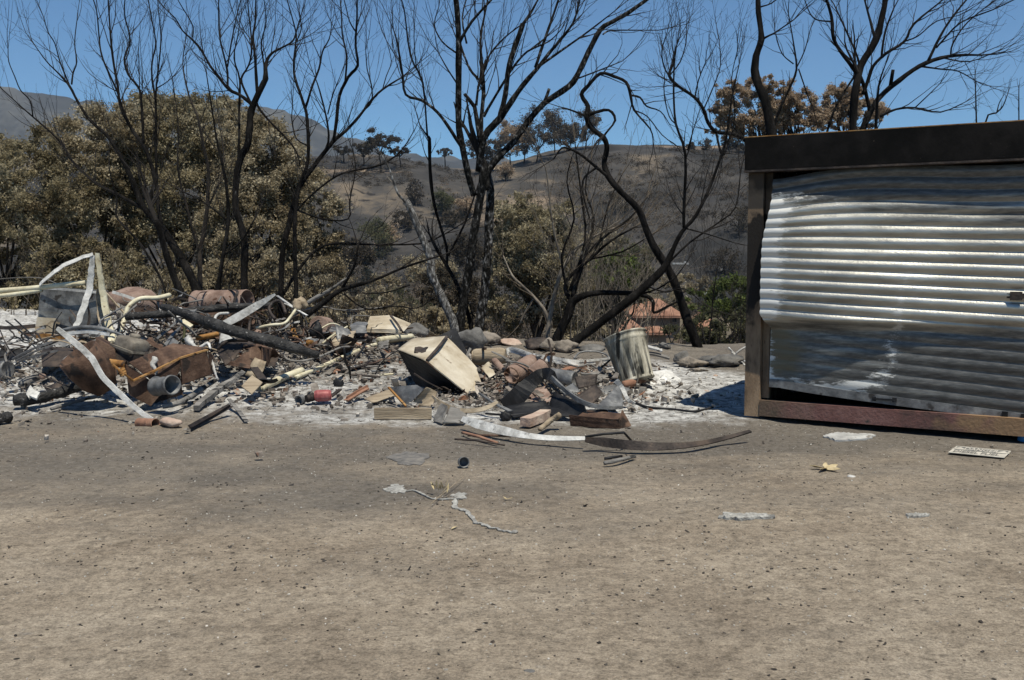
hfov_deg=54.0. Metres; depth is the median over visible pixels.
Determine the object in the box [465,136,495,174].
ridge tree
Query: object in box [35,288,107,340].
steel bin
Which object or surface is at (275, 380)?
scrap sheet
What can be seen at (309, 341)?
orange can
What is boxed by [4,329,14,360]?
scrap tube
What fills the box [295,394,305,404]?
grey cup
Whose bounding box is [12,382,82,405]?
charred log
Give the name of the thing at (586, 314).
bare bush
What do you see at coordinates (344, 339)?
scrap sheet
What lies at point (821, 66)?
sky
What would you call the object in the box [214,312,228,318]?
white hook
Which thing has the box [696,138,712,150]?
ridge tree
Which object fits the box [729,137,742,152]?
ridge tree
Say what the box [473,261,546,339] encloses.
bare bush
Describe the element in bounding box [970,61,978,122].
burned tree
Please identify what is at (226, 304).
scrap tube
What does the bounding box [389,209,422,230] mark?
hillside bush
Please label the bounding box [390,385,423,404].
fallen sheet
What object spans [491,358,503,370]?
rust tube
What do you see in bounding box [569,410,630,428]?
brick
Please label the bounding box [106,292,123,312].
thin bar
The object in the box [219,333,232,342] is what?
cone scrap
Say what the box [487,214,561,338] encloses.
burned tree
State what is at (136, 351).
garden machine
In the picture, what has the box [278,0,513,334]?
burned tree
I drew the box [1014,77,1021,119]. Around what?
burned tree
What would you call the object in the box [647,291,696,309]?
thicket
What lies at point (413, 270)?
thicket
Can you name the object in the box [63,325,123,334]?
curved band
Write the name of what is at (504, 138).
ridge tree
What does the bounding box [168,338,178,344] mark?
teal plate
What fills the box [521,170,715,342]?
bare bush
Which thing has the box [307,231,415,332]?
bare bush
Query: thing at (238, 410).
slat
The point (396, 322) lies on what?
prop
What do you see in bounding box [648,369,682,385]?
white ash
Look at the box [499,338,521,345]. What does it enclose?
boulder
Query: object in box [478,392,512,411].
grey angle
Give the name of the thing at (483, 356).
tank
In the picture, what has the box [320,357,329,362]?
scrap sheet
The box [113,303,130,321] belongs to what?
scrap sheet
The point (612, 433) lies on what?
bent bar
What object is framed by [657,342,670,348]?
rock
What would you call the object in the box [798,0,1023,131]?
burned tree
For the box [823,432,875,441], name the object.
flat sheet
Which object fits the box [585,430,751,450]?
twisted strip
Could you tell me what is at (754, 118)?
eucalyptus
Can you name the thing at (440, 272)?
scorched bush
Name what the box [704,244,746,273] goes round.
hillside bush
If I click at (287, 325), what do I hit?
scrap bar
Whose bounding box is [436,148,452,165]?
ridge tree
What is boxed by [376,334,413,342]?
white pipe
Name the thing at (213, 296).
rusty drum
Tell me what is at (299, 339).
dark hose
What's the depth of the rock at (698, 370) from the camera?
13.54 m
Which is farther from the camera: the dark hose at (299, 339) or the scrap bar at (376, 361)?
the dark hose at (299, 339)
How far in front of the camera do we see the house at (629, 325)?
113.27 m
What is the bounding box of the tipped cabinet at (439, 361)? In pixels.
[398,328,481,396]
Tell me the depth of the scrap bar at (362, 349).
12.34 m
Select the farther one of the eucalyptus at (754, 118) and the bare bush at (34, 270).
the eucalyptus at (754, 118)
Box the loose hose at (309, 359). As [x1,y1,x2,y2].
[283,346,349,361]
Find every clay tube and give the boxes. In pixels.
[562,365,581,369]
[622,379,648,386]
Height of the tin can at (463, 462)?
0.084 m
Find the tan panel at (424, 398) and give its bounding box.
[413,387,436,406]
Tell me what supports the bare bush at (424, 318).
on the ground at (520, 624)
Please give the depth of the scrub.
390.15 m
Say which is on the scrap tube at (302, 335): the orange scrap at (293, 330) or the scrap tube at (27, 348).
the orange scrap at (293, 330)
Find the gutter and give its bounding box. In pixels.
[506,347,609,365]
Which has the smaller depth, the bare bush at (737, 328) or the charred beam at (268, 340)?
the charred beam at (268, 340)
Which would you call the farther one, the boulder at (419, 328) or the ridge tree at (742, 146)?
the ridge tree at (742, 146)
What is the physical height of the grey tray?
0.113 m
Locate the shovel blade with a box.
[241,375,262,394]
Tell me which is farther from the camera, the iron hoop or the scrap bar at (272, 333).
the iron hoop
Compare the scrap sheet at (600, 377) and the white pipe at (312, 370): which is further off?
the white pipe at (312, 370)
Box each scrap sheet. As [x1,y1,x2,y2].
[0,348,23,360]
[44,381,61,389]
[52,339,68,346]
[75,330,94,341]
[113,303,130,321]
[144,309,173,321]
[146,337,162,348]
[172,291,186,301]
[245,358,265,376]
[260,378,277,385]
[266,356,278,366]
[270,348,280,357]
[279,330,291,340]
[308,339,319,347]
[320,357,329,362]
[324,338,331,348]
[334,334,357,356]
[335,324,350,341]
[376,340,388,349]
[426,331,438,336]
[431,386,454,395]
[468,391,476,397]
[564,360,587,371]
[581,372,607,382]
[597,385,630,394]
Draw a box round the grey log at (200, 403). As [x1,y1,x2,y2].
[193,370,244,410]
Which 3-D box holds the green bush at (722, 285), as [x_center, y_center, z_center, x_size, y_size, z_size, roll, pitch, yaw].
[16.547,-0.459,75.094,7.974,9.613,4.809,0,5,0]
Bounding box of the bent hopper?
[217,341,255,364]
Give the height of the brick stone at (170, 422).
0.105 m
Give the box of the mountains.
[0,86,509,168]
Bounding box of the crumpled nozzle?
[292,296,308,311]
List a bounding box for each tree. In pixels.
[0,0,215,319]
[0,123,102,309]
[11,97,170,282]
[81,88,262,301]
[107,130,175,324]
[129,8,281,289]
[134,0,356,328]
[156,0,234,289]
[190,98,320,323]
[254,147,352,325]
[263,0,359,326]
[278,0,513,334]
[333,144,350,162]
[350,141,372,165]
[362,126,402,172]
[375,0,718,331]
[376,146,458,332]
[388,0,495,329]
[388,146,410,167]
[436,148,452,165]
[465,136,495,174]
[475,174,493,330]
[479,188,600,338]
[484,138,505,163]
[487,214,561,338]
[494,115,528,164]
[504,7,730,347]
[508,103,566,163]
[517,138,533,162]
[522,105,659,337]
[537,108,568,153]
[541,79,695,340]
[556,122,580,150]
[568,105,602,148]
[570,0,761,343]
[620,0,766,199]
[686,141,695,149]
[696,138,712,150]
[708,258,721,344]
[720,135,734,150]
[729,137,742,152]
[734,131,747,152]
[741,0,836,134]
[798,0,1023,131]
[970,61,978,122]
[985,79,1012,121]
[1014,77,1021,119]
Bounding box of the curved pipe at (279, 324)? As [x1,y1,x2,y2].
[255,308,296,328]
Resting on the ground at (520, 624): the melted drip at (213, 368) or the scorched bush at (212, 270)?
the scorched bush at (212, 270)
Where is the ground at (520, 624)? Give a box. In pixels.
[0,308,1023,679]
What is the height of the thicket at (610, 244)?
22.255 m
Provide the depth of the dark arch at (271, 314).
12.73 m
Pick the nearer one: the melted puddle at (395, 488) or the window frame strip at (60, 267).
the melted puddle at (395, 488)
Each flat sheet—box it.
[364,390,393,402]
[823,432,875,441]
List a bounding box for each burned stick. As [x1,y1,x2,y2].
[179,328,202,339]
[343,347,350,378]
[357,333,396,335]
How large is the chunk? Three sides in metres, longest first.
0.139 x 0.088 x 0.080 m
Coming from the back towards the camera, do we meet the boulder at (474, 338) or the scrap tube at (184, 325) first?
the boulder at (474, 338)
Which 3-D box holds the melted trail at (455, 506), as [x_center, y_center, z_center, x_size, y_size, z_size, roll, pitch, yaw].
[-0.214,1.031,5.874,0.145,0.037,0.863,-2,5,-26]
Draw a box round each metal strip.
[112,291,140,302]
[223,293,274,324]
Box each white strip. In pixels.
[276,295,292,305]
[284,303,307,315]
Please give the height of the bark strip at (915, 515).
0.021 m
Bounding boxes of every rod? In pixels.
[0,330,71,388]
[182,326,185,342]
[322,326,347,343]
[454,438,504,445]
[461,431,497,442]
[468,434,509,436]
[603,454,635,464]
[604,455,622,459]
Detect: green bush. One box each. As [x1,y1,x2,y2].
[588,248,641,334]
[685,271,746,338]
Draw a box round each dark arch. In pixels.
[247,315,261,330]
[267,299,287,319]
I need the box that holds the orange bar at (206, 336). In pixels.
[195,332,218,340]
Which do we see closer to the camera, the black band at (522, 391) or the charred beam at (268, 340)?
the black band at (522, 391)
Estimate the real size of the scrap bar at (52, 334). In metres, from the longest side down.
0.582 x 0.071 x 0.066 m
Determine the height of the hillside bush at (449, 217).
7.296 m
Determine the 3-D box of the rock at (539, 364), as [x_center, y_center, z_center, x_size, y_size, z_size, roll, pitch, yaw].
[0.285,0.315,10.712,0.239,0.232,0.170,-3,5,-29]
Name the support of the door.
in the garage
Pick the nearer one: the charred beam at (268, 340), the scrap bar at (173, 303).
the charred beam at (268, 340)
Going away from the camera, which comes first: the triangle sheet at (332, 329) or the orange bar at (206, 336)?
the orange bar at (206, 336)
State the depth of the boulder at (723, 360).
14.11 m
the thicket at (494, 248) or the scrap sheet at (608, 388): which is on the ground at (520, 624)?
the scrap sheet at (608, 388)
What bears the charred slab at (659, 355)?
on the ground at (520, 624)
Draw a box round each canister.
[504,354,536,383]
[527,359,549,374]
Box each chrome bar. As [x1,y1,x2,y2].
[12,341,51,359]
[16,345,52,361]
[19,350,58,362]
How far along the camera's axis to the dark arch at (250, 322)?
12.29 m
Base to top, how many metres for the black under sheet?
0.066 m
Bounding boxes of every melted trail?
[406,490,462,499]
[451,498,517,533]
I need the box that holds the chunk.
[366,336,372,343]
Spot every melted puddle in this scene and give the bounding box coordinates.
[383,484,406,493]
[450,492,466,498]
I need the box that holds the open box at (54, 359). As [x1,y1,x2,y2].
[41,347,72,366]
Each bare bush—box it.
[0,216,95,315]
[64,213,213,324]
[153,188,276,327]
[238,212,368,331]
[296,252,377,331]
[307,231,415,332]
[397,270,455,333]
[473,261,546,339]
[513,113,695,341]
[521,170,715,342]
[624,126,748,344]
[627,284,690,342]
[699,265,746,343]
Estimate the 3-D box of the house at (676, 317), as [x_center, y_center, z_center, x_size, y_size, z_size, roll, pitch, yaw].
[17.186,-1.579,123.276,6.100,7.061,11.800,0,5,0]
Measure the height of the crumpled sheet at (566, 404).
0.200 m
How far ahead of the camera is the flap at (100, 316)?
12.87 m
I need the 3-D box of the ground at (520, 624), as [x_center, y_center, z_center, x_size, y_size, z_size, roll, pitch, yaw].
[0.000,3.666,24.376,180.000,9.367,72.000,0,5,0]
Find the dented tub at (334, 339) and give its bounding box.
[331,330,355,345]
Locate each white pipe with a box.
[257,367,304,391]
[294,336,414,378]
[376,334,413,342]
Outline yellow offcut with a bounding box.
[180,319,192,327]
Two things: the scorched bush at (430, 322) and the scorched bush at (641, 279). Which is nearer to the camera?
the scorched bush at (430, 322)
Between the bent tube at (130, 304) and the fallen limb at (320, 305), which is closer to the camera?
the bent tube at (130, 304)
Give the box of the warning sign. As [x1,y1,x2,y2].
[948,446,1010,457]
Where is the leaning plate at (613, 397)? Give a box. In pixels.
[594,385,623,409]
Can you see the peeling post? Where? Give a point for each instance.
(104, 302)
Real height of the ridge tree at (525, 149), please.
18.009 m
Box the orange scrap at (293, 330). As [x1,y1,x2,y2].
[290,325,297,337]
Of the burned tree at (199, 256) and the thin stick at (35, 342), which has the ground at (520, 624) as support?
the burned tree at (199, 256)
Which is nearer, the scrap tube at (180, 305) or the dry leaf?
the dry leaf
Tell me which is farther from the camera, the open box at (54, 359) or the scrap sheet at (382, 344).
the scrap sheet at (382, 344)
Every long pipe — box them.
[0,280,86,292]
[0,289,42,297]
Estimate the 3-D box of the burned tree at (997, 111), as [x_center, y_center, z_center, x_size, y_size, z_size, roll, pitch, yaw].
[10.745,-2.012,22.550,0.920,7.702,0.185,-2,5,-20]
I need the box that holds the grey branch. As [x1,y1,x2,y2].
[162,377,218,408]
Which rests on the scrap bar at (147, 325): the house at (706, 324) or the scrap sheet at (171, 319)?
the scrap sheet at (171, 319)
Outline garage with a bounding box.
[744,120,1023,436]
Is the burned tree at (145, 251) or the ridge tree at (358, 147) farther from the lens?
the ridge tree at (358, 147)
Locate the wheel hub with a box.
[0,360,14,378]
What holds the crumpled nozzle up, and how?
on the white strip at (297, 310)
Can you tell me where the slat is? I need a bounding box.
[227,398,248,421]
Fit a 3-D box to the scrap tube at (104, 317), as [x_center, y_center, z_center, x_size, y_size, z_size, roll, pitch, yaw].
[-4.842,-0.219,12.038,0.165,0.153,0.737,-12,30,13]
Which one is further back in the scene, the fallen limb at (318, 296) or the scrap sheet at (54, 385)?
the fallen limb at (318, 296)
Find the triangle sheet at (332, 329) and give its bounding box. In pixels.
[323,325,335,332]
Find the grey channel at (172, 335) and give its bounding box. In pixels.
[163,327,180,346]
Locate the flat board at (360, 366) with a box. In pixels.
[333,357,396,373]
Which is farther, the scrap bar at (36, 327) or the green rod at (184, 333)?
the scrap bar at (36, 327)
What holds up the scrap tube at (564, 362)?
on the ground at (520, 624)
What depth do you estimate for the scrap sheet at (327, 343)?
13.16 m
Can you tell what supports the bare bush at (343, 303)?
on the ground at (520, 624)
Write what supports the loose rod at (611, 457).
on the ground at (520, 624)
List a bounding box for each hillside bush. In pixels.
[351,214,399,258]
[372,222,402,250]
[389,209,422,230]
[404,178,428,204]
[430,187,458,215]
[436,210,468,227]
[451,195,475,215]
[494,160,515,180]
[606,190,637,212]
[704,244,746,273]
[715,204,747,235]
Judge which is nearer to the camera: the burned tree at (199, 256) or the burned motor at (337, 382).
the burned motor at (337, 382)
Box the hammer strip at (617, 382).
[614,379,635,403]
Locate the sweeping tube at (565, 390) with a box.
[550,375,622,409]
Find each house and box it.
[596,315,641,339]
[623,298,680,343]
[643,326,670,342]
[687,314,711,343]
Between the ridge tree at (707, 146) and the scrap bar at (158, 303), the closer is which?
the scrap bar at (158, 303)
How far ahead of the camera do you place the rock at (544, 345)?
15.99 m
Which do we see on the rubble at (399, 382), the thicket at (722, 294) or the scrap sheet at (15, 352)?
the scrap sheet at (15, 352)
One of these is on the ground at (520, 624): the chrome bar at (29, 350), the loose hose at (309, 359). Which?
the loose hose at (309, 359)
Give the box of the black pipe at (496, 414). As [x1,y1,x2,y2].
[485,412,532,415]
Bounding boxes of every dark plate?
[572,385,602,407]
[574,374,597,388]
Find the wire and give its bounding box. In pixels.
[1,277,64,287]
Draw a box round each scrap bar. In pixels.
[0,346,27,357]
[4,341,10,361]
[18,321,59,333]
[44,311,62,346]
[47,340,86,343]
[67,317,109,347]
[85,294,93,334]
[122,322,162,337]
[126,320,158,331]
[141,319,174,330]
[156,289,163,333]
[156,300,203,309]
[199,325,268,333]
[200,312,236,333]
[263,309,277,329]
[264,321,299,332]
[270,310,302,334]
[326,339,356,370]
[347,357,389,365]
[349,344,365,364]
[484,364,506,381]
[491,351,512,363]
[543,352,555,359]
[547,339,552,366]
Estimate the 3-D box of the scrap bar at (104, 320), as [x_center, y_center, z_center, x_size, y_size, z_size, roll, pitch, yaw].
[-5.159,-0.056,12.143,0.740,0.090,0.084,-33,13,-8]
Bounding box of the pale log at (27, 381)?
[18,367,56,388]
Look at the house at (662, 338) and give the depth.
108.34 m
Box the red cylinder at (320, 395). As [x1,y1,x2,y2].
[305,389,331,402]
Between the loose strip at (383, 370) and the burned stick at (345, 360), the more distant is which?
the loose strip at (383, 370)
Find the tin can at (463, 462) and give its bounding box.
[458,457,469,467]
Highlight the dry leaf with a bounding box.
[810,462,839,469]
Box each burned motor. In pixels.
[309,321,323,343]
[333,378,343,386]
[500,411,511,420]
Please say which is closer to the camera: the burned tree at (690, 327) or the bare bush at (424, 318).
the burned tree at (690, 327)
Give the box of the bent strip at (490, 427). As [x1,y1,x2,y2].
[461,416,584,440]
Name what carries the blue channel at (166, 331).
on the ground at (520, 624)
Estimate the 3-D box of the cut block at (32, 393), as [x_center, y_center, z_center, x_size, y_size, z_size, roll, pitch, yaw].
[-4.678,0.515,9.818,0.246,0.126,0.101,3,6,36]
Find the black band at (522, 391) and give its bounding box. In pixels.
[500,368,557,411]
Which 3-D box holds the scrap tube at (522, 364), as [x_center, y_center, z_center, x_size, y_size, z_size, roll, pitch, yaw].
[0.240,0.419,10.917,0.150,0.722,0.162,-44,-2,-17]
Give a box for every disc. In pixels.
[309,316,334,334]
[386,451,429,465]
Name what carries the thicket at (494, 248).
on the hillside
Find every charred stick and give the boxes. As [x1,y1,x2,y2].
[50,395,102,410]
[188,404,232,430]
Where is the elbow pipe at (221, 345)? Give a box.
[217,338,247,349]
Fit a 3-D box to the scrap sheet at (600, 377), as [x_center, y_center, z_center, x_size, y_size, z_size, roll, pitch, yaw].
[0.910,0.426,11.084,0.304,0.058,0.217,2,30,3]
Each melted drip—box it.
[150,356,157,375]
[184,335,210,348]
[211,359,217,378]
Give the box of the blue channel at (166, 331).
[154,318,180,341]
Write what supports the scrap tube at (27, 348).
on the ground at (520, 624)
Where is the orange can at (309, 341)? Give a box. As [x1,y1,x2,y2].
[306,339,313,346]
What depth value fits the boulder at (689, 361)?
14.10 m
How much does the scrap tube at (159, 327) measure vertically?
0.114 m
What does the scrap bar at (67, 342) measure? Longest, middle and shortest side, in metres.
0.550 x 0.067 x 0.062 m
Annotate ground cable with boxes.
[634,401,713,411]
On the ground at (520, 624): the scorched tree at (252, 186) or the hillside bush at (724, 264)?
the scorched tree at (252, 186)
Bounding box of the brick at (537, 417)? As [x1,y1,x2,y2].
[520,409,550,426]
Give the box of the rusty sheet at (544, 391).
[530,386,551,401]
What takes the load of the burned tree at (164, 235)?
on the ground at (520, 624)
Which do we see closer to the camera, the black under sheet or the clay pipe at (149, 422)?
the clay pipe at (149, 422)
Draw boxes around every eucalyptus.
[704,73,779,139]
[761,78,838,135]
[807,81,890,130]
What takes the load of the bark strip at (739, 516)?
on the ground at (520, 624)
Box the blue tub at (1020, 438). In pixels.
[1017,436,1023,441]
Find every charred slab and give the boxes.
[648,345,661,351]
[649,352,669,359]
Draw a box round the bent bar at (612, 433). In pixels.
[585,431,631,439]
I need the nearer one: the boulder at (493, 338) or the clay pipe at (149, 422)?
the clay pipe at (149, 422)
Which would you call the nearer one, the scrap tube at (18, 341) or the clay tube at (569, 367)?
the clay tube at (569, 367)
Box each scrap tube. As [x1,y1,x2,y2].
[0,339,42,347]
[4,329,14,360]
[20,332,53,349]
[21,334,62,356]
[95,307,121,340]
[104,304,136,338]
[105,314,133,332]
[127,331,165,345]
[138,326,182,333]
[161,299,202,331]
[168,310,200,344]
[172,288,205,315]
[194,337,222,344]
[219,296,228,319]
[247,315,279,336]
[285,325,325,339]
[290,327,308,337]
[331,344,368,355]
[375,351,397,374]
[505,360,551,390]
[561,361,610,378]
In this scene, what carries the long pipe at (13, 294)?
on the ground at (520, 624)
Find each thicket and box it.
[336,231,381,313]
[337,262,411,313]
[357,284,431,318]
[396,252,462,293]
[437,231,492,271]
[481,223,515,293]
[568,220,631,309]
[599,236,663,263]
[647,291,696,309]
[653,271,711,293]
[706,280,745,299]
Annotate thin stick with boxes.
[5,320,36,343]
[14,318,38,340]
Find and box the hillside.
[0,144,748,342]
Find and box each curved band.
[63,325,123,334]
[67,330,109,335]
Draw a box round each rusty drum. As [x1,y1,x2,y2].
[188,289,254,305]
[189,310,255,327]
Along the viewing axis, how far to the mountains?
3044.37 m
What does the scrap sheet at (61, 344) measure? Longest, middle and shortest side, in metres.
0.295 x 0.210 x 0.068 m
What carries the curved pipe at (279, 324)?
on the rubble at (399, 382)
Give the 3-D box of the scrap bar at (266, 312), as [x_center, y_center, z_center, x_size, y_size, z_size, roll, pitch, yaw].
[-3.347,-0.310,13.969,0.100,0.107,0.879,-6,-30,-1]
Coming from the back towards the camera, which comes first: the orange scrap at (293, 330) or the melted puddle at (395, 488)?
the orange scrap at (293, 330)
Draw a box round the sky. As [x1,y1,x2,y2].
[0,0,1023,160]
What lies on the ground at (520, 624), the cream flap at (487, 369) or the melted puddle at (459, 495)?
the melted puddle at (459, 495)
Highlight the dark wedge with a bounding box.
[332,389,341,396]
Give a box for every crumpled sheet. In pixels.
[505,401,551,418]
[549,391,587,415]
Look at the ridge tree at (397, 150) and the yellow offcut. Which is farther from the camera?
the ridge tree at (397, 150)
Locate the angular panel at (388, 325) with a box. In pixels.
[366,315,410,332]
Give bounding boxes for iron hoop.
[573,350,610,361]
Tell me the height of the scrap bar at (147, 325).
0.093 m
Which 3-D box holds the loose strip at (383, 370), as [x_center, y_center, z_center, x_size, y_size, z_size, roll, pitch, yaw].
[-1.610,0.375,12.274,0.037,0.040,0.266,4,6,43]
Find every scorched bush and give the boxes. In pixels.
[0,234,191,310]
[140,246,363,330]
[328,289,492,334]
[410,267,498,330]
[549,261,654,339]
[552,325,706,344]
[658,304,745,344]
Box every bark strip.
[718,512,774,520]
[906,512,929,517]
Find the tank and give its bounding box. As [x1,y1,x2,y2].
[471,347,506,364]
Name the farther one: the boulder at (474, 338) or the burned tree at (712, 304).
the burned tree at (712, 304)
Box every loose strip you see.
[351,374,379,377]
[371,369,388,371]
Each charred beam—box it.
[125,302,271,319]
[160,304,319,357]
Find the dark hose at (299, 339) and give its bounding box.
[288,336,318,350]
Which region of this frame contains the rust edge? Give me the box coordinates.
[388,387,406,406]
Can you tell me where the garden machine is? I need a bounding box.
[59,333,213,405]
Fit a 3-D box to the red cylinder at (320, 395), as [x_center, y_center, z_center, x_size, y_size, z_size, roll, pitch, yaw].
[-1.973,0.569,10.235,0.270,0.128,0.126,-1,5,-10]
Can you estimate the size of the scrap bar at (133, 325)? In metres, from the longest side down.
0.531 x 0.065 x 0.060 m
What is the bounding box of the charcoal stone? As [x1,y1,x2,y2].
[524,669,534,672]
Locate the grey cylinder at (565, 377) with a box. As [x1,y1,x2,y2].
[547,368,577,385]
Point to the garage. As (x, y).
(885, 276)
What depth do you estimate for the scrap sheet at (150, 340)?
11.38 m
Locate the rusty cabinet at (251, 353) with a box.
[227,344,271,367]
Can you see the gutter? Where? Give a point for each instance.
(523, 353)
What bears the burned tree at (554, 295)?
on the ground at (520, 624)
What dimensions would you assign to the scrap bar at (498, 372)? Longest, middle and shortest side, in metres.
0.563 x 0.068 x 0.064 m
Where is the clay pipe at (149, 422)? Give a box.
[134,418,159,426]
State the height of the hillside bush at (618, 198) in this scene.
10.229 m
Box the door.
[760,164,1023,417]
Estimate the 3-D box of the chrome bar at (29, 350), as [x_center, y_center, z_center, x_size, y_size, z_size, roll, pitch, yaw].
[-5.219,0.113,10.945,0.017,0.162,0.624,1,5,14]
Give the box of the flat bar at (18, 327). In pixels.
[0,324,35,329]
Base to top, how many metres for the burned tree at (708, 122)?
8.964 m
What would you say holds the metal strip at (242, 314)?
on the rubble at (399, 382)
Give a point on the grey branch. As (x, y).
(194, 393)
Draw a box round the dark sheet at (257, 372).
[250,367,268,382]
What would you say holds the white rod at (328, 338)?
on the dented tub at (334, 339)
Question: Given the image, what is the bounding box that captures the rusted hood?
[108,287,162,311]
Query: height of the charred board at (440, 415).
0.162 m
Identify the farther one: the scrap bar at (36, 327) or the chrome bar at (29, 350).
the scrap bar at (36, 327)
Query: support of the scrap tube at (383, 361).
on the loose strip at (374, 376)
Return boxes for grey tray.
[350,322,367,332]
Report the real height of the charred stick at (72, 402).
0.103 m
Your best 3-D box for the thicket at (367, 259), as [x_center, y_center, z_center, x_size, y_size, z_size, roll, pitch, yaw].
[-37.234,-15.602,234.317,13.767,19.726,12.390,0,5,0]
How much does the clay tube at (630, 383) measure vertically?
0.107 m
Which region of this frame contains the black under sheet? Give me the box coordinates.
[511,408,607,417]
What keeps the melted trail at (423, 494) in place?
on the ground at (520, 624)
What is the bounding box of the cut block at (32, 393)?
[26,385,39,399]
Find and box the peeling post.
[95,253,115,342]
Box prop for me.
[390,315,402,330]
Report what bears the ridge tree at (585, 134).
on the hillside
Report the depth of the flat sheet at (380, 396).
10.37 m
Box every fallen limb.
[291,253,406,319]
[305,205,484,320]
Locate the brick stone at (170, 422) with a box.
[159,417,181,427]
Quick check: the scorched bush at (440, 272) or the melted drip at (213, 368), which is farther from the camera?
the scorched bush at (440, 272)
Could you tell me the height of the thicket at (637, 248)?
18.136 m
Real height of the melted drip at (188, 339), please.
0.154 m
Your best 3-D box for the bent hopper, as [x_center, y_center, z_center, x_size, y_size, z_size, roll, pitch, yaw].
[-3.152,0.133,11.264,0.324,0.213,0.807,1,5,10]
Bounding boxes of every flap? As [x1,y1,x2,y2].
[96,289,106,337]
[481,362,496,379]
[560,383,579,394]
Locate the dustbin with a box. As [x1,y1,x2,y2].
[603,328,654,382]
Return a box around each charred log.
[0,411,12,423]
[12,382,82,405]
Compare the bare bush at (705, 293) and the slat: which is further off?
the bare bush at (705, 293)
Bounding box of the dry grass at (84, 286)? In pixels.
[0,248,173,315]
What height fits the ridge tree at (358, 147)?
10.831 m
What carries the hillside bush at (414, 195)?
on the hillside
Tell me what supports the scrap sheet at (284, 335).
on the ground at (520, 624)
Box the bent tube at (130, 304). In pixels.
[113,293,171,342]
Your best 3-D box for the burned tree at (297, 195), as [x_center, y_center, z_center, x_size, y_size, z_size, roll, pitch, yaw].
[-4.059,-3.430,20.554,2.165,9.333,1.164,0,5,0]
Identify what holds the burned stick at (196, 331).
on the rubble at (399, 382)
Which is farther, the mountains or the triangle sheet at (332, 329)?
the mountains
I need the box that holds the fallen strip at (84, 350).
[56,327,154,418]
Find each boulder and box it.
[403,323,429,336]
[458,327,487,353]
[483,331,501,345]
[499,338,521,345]
[524,337,545,349]
[554,339,578,352]
[578,344,605,351]
[675,356,708,367]
[699,354,743,366]
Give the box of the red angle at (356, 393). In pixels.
[343,385,368,401]
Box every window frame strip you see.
[39,253,92,285]
[73,255,94,325]
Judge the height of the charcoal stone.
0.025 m
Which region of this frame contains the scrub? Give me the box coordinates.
[304,145,748,343]
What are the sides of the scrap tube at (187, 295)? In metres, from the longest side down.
0.584 x 0.131 x 0.121 m
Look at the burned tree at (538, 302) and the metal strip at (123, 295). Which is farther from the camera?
the burned tree at (538, 302)
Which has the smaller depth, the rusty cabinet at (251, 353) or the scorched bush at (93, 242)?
the rusty cabinet at (251, 353)
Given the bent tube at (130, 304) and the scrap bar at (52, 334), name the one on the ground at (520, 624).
the bent tube at (130, 304)
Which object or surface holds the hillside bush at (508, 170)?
on the hillside
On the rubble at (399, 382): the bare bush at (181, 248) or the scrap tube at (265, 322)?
the scrap tube at (265, 322)
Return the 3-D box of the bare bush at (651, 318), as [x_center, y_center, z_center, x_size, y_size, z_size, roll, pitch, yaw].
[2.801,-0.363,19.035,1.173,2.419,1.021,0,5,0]
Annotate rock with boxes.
[539,337,554,350]
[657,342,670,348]
[673,351,688,361]
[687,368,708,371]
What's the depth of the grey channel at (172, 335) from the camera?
11.60 m
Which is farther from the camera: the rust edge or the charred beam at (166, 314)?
the charred beam at (166, 314)
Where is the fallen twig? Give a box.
[430,475,465,503]
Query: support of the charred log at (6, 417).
on the ground at (520, 624)
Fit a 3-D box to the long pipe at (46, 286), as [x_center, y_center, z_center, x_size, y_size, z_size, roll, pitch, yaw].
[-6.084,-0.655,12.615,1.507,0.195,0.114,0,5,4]
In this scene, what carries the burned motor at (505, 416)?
on the ground at (520, 624)
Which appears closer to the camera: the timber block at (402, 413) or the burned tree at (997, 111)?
the timber block at (402, 413)
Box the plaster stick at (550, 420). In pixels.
[538,412,561,431]
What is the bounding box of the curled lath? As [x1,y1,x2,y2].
[431,395,497,412]
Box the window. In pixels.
[671,318,677,322]
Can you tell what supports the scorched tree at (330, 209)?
on the ground at (520, 624)
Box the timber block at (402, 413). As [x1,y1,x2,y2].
[374,408,431,418]

